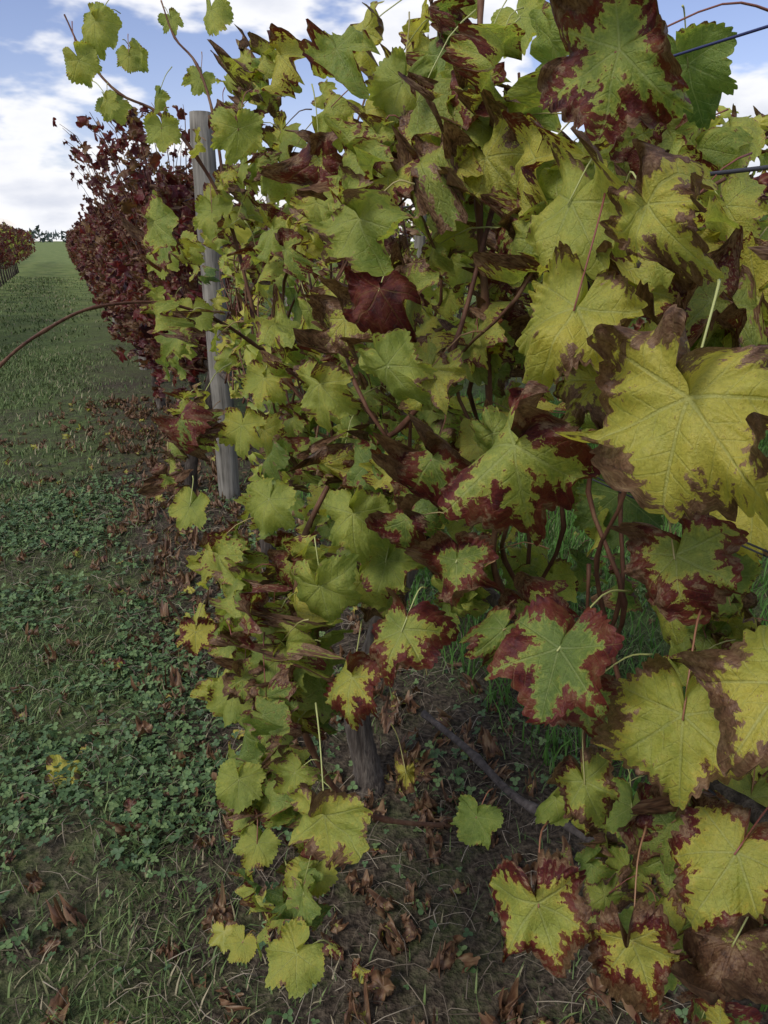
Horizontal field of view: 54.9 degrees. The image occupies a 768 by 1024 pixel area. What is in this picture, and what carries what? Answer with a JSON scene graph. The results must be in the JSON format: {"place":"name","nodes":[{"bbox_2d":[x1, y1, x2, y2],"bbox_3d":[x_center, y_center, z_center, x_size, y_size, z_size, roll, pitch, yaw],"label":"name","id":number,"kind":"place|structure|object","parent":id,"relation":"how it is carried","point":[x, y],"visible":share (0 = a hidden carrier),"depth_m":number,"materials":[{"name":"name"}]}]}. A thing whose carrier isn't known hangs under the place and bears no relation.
{"place":"outdoors","nodes":[
{"label":"outdoors","id":0,"kind":"place"},
{"bbox_2d":[0,276,475,344],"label":"grass","id":1,"kind":"structure","parent":0,"point":[44,296],"depth_m":17.95,"materials":[{"name":"green plant"}]},
{"bbox_2d":[0,342,485,506],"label":"grass","id":2,"kind":"structure","parent":0,"point":[7,377],"depth_m":7.36,"materials":[{"name":"green plant"}]},
{"bbox_2d":[0,241,767,1023],"bbox_3d":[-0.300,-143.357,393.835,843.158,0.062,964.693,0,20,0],"label":"ground","id":3,"kind":"structure","parent":0,"point":[48,259],"depth_m":1.94,"materials":[{"name":"green plant"}]},
{"bbox_2d":[0,221,36,286],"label":"grapevine row","id":4,"kind":"object","parent":3,"relation":"on","point":[20,248],"visible":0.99,"depth_m":29.94,"materials":[{"name":"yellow plant"}]},
{"bbox_2d":[132,243,149,369],"bbox_3d":[-2.855,-2.549,8.526,0.131,2.002,0.130,0,20,0],"label":"wooden trellis post","id":5,"kind":"object","parent":3,"relation":"on","point":[143,358],"visible":0.02,"depth_m":8.76,"materials":[{"name":"grey wood"}]},
{"bbox_2d":[53,98,270,492],"bbox_3d":[-10.540,-9.181,25.876,1.115,2.352,51.281,-8,22,-21],"label":"red grapevine row","id":6,"kind":"object","parent":3,"relation":"on","point":[106,253],"visible":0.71,"depth_m":4.79,"materials":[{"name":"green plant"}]},
{"bbox_2d":[189,111,239,498],"bbox_3d":[-0.922,-0.995,4.081,0.132,2.153,0.132,0,20,0],"label":"wooden trellis post","id":7,"kind":"object","parent":3,"relation":"on","point":[227,470],"visible":0.4,"depth_m":4.00,"materials":[{"name":"grey wood"}]},
{"bbox_2d":[183,25,767,799],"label":"trellis wires","id":8,"kind":"object","parent":7,"relation":"attached to","point":[747,169],"depth_m":0.86,"materials":[{"name":"grey metal"}]},
{"bbox_2d":[16,225,414,242],"bbox_3d":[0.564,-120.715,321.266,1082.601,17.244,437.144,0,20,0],"label":"distant tree line","id":9,"kind":"object","parent":3,"relation":"on","point":[46,234],"visible":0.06,"depth_m":429.74,"materials":[{"name":"green plant"}]},
{"bbox_2d":[0,473,687,1023],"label":"clover patch","id":10,"kind":"object","parent":3,"relation":"on","point":[134,791],"visible":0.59,"depth_m":2.24,"materials":[{"name":"green plant"}]},
{"bbox_2d":[0,392,763,1023],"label":"fallen leaves","id":11,"kind":"object","parent":3,"relation":"on","point":[380,986],"depth_m":2.11,"materials":[{"name":"plant"}]},
{"bbox_2d":[0,0,767,1023],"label":"green grapevine","id":12,"kind":"object","parent":3,"relation":"on","point":[602,220],"visible":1,"depth_m":1.02,"materials":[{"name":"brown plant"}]},
{"bbox_2d":[0,388,767,1023],"bbox_3d":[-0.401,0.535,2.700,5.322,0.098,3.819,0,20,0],"label":"grass","id":13,"kind":"structure","parent":3,"relation":"on","point":[140,853],"depth_m":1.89,"materials":[{"name":"green plant"}]},
{"bbox_2d":[0,486,767,1023],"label":"dry twigs","id":14,"kind":"object","parent":3,"relation":"on","point":[504,830],"visible":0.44,"depth_m":1.93,"materials":[{"name":"plant"}]},
{"bbox_2d":[414,214,426,326],"bbox_3d":[0.314,-1.888,6.584,0.105,2.098,0.105,0,20,0],"label":"wooden trellis post","id":15,"kind":"object","parent":3,"relation":"on","point":[419,242],"visible":0.03,"depth_m":6.38,"materials":[{"name":"grey wood"}]},
{"bbox_2d":[180,103,767,458],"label":"grapevine row","id":16,"kind":"object","parent":3,"relation":"on","point":[762,120],"visible":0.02,"depth_m":5.12,"materials":[{"name":"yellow plant"}]},
{"bbox_2d":[261,200,697,269],"bbox_3d":[-2.987,-8.898,25.321,1.264,2.173,48.144,-8,22,-21],"label":"grapevine row","id":17,"kind":"object","parent":3,"relation":"on","point":[409,236],"depth_m":17.05,"materials":[{"name":"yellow plant"}]},
{"bbox_2d":[252,175,767,330],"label":"grapevine row","id":18,"kind":"object","parent":3,"relation":"on","point":[636,323],"depth_m":9.44,"materials":[{"name":"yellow plant"}]},
{"bbox_2d":[0,0,767,240],"label":"sky","id":19,"kind":"structure","parent":0,"point":[37,187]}
]}

